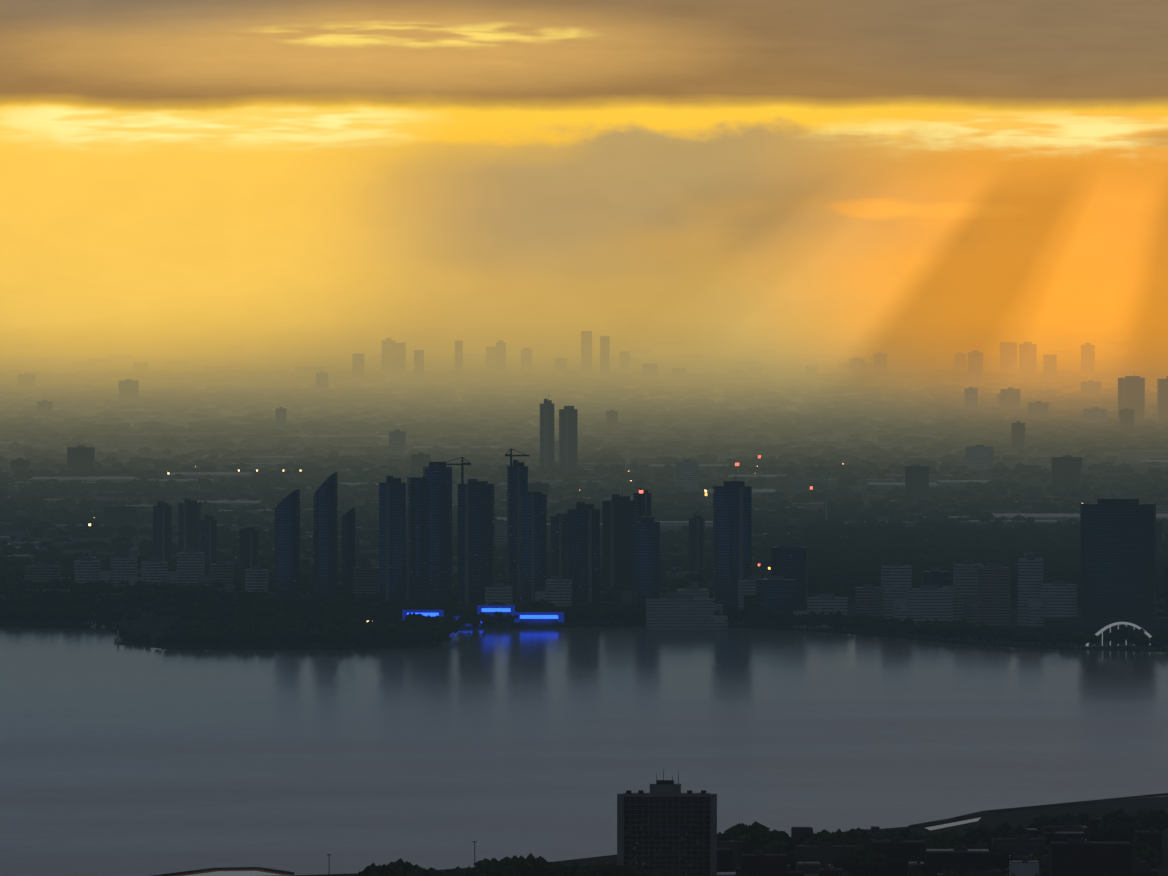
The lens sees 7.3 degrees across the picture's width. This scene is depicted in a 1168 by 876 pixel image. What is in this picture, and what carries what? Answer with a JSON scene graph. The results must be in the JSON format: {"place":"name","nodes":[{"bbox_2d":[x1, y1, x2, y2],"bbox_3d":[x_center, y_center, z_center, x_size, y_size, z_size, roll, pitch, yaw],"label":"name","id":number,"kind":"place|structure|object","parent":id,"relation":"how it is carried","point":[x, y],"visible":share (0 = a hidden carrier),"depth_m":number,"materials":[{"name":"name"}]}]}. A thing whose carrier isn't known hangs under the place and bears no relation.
{"place":"outdoors","nodes":[
{"label":"outdoors","id":0,"kind":"place"},
{"bbox_2d":[173,817,980,875],"bbox_3d":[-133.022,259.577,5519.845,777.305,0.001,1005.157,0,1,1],"label":"roof","id":1,"kind":"structure","parent":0,"point":[245,872],"depth_m":5496.38,"materials":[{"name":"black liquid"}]},
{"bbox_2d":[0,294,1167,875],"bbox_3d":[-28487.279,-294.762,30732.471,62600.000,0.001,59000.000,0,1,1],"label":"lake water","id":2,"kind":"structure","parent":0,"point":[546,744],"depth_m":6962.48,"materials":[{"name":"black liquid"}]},
{"bbox_2d":[0,254,1167,875],"bbox_3d":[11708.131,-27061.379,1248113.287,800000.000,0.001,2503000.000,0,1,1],"label":"ground","id":3,"kind":"structure","parent":0,"point":[334,312],"depth_m":44094.54,"materials":[{"name":"yellow"}]},
{"bbox_2d":[152,501,171,560],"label":"tower","id":4,"kind":"structure","parent":3,"relation":"on","point":[162,531],"depth_m":10371.11,"materials":[{"name":"grey glass"}]},
{"bbox_2d":[178,498,201,551],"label":"tower","id":5,"kind":"structure","parent":3,"relation":"on","point":[189,514],"depth_m":10570.96,"materials":[{"name":"grey glass"}]},
{"bbox_2d":[199,514,216,564],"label":"tower","id":6,"kind":"structure","parent":3,"relation":"on","point":[208,535],"depth_m":10270.87,"materials":[{"name":"grey glass"}]},
{"bbox_2d":[239,527,258,574],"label":"tower","id":7,"kind":"structure","parent":3,"relation":"on","point":[248,548],"depth_m":9970.27,"materials":[{"name":"grey glass"}]},
{"bbox_2d":[260,489,314,603],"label":"skyscraper","id":8,"kind":"structure","parent":3,"relation":"on","point":[287,547],"depth_m":9324.55,"materials":[{"name":"blue glass"}]},
{"bbox_2d":[313,472,353,600],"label":"skyscraper","id":9,"kind":"structure","parent":3,"relation":"on","point":[325,526],"depth_m":9324.03,"materials":[{"name":"blue glass"}]},
{"bbox_2d":[341,507,355,586],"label":"skyscraper","id":10,"kind":"structure","parent":3,"relation":"on","point":[348,527],"depth_m":9572.60,"materials":[{"name":"blue glass"}]},
{"bbox_2d":[362,476,417,613],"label":"tower","id":11,"kind":"structure","parent":3,"relation":"on","point":[392,537],"depth_m":9268.08,"materials":[{"name":"grey glass"}]},
{"bbox_2d":[406,462,453,609],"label":"skyscraper","id":12,"kind":"structure","parent":3,"relation":"on","point":[429,537],"depth_m":9316.99,"materials":[{"name":"glass"}]},
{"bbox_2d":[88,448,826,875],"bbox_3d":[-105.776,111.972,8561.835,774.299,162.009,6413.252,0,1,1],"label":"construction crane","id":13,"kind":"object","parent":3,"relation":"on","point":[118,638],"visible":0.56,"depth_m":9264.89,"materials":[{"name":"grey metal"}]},
{"bbox_2d":[431,479,494,615],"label":"tower","id":14,"kind":"structure","parent":3,"relation":"on","point":[476,538],"depth_m":9217.32,"materials":[{"name":"grey glass"}]},
{"bbox_2d":[88,455,843,628],"bbox_3d":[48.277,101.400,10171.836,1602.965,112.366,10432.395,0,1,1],"label":"city lights","id":15,"kind":"object","parent":3,"relation":"on","point":[538,619],"visible":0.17,"depth_m":8920.12,"materials":[{"name":"glowing warm light"},{"name":"glowing red light"},{"name":"glowing blue light"}]},
{"bbox_2d":[507,460,527,602],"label":"tower","id":16,"kind":"structure","parent":3,"relation":"on","point":[517,478],"depth_m":9466.35,"materials":[{"name":"blue glass"}]},
{"bbox_2d":[512,492,546,607],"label":"tower","id":17,"kind":"structure","parent":3,"relation":"on","point":[533,540],"depth_m":9166.85,"materials":[{"name":"grey glass"}]},
{"bbox_2d":[540,396,554,475],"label":"tower","id":18,"kind":"structure","parent":3,"relation":"on","point":[546,434],"depth_m":14466.03,"materials":[{"name":"grey glass"}]},
{"bbox_2d":[25,549,1077,630],"bbox_3d":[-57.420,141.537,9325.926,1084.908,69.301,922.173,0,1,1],"label":"low-rise buildings","id":19,"kind":"structure","parent":3,"relation":"on","point":[977,594],"depth_m":8965.15,"materials":[{"name":"grey"}]},
{"bbox_2d":[550,514,566,578],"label":"tower","id":20,"kind":"structure","parent":3,"relation":"on","point":[558,544],"depth_m":9866.81,"materials":[{"name":"grey glass"}]},
{"bbox_2d":[559,406,577,471],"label":"tower","id":21,"kind":"structure","parent":3,"relation":"on","point":[568,437],"depth_m":14465.95,"materials":[{"name":"grey glass"}]},
{"bbox_2d":[0,370,1167,650],"bbox_3d":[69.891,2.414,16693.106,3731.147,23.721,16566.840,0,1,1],"label":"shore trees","id":22,"kind":"object","parent":3,"relation":"on","point":[858,556],"visible":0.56,"depth_m":14040.14,"materials":[{"name":"plant"}]},
{"bbox_2d":[0,371,1167,605],"bbox_3d":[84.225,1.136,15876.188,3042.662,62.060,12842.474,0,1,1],"label":"city blocks","id":23,"kind":"structure","parent":3,"relation":"on","point":[920,481],"depth_m":14717.67,"materials":[{"name":"grey brick"}]},
{"bbox_2d":[16,331,1156,391],"bbox_3d":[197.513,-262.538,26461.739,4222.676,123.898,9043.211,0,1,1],"label":"distant skyline","id":24,"kind":"structure","parent":3,"relation":"on","point":[392,356],"depth_m":24887.65,"materials":[{"name":"grey concrete"}]},
{"bbox_2d":[567,501,616,607],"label":"tower","id":25,"kind":"structure","parent":3,"relation":"on","point":[583,546],"depth_m":9166.45,"materials":[{"name":"grey glass"}]},
{"bbox_2d":[602,489,636,590],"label":"tower","id":26,"kind":"structure","parent":3,"relation":"on","point":[618,536],"depth_m":9616.11,"materials":[{"name":"grey glass"}]},
{"bbox_2d":[618,516,660,622],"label":"tower","id":27,"kind":"structure","parent":3,"relation":"on","point":[647,534],"depth_m":9067.90,"materials":[{"name":"blue glass"}]},
{"bbox_2d":[633,488,651,520],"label":"tower","id":28,"kind":"structure","parent":3,"relation":"on","point":[643,503],"depth_m":9715.01,"materials":[{"name":"grey glass"}]},
{"bbox_2d":[617,769,716,875],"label":"slab tower","id":29,"kind":"structure","parent":3,"relation":"on","point":[667,825],"depth_m":5267.20,"materials":[{"name":"grey concrete"}]},
{"bbox_2d":[688,513,704,573],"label":"tower","id":30,"kind":"structure","parent":3,"relation":"on","point":[696,554],"depth_m":10065.69,"materials":[{"name":"grey glass"}]},
{"bbox_2d":[297,807,1167,875],"bbox_3d":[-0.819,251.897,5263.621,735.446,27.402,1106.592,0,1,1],"label":"trees","id":31,"kind":"object","parent":3,"relation":"on","point":[1119,824],"visible":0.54,"depth_m":5453.90,"materials":[{"name":"green plant"}]},
{"bbox_2d":[713,480,751,611],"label":"tower","id":32,"kind":"structure","parent":3,"relation":"on","point":[732,532],"depth_m":9164.81,"materials":[{"name":"grey glass"}]},
{"bbox_2d":[771,540,806,610],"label":"building","id":33,"kind":"structure","parent":3,"relation":"on","point":[788,560],"depth_m":9214.72,"materials":[{"name":"grey glass"}]},
{"bbox_2d":[717,815,1162,875],"bbox_3d":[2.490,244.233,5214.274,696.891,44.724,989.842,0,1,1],"label":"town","id":34,"kind":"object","parent":3,"relation":"on","point":[1073,851],"visible":0.77,"depth_m":5319.61,"materials":[{"name":"grey brick"}]},
{"bbox_2d":[1044,498,1167,629],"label":"tower","id":35,"kind":"structure","parent":3,"relation":"on","point":[1117,551],"depth_m":8914.28,"materials":[{"name":"grey glass"}]},
{"bbox_2d":[1070,622,1167,648],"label":"arch footbridge","id":36,"kind":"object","parent":3,"relation":"on","point":[1118,624],"visible":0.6,"depth_m":8479.69,"materials":[{"name":"white metal"}]},
{"bbox_2d":[1118,376,1144,420],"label":"tower","id":37,"kind":"structure","parent":3,"relation":"on","point":[1131,392],"depth_m":18454.17,"materials":[{"name":"grey glass"}]},
{"bbox_2d":[1156,567,1167,616],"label":"building","id":38,"kind":"structure","parent":3,"relation":"on","point":[1162,613],"depth_m":9063.27,"materials":[{"name":"grey glass"}]},
{"bbox_2d":[1157,376,1167,421],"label":"tower","id":39,"kind":"structure","parent":3,"relation":"on","point":[1162,398],"depth_m":18453.65,"materials":[{"name":"grey glass"}]},
{"bbox_2d":[0,0,1167,253],"label":"sky","id":40,"kind":"structure","parent":0,"point":[127,126],"materials":[{"name":"yellow"}]},
{"bbox_2d":[152,793,1167,875],"bbox_3d":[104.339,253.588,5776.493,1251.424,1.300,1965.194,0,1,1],"label":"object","id":41,"kind":"structure","parent":0,"point":[913,825],"depth_m":6005.56,"materials":[{"name":"grey"}]}
]}

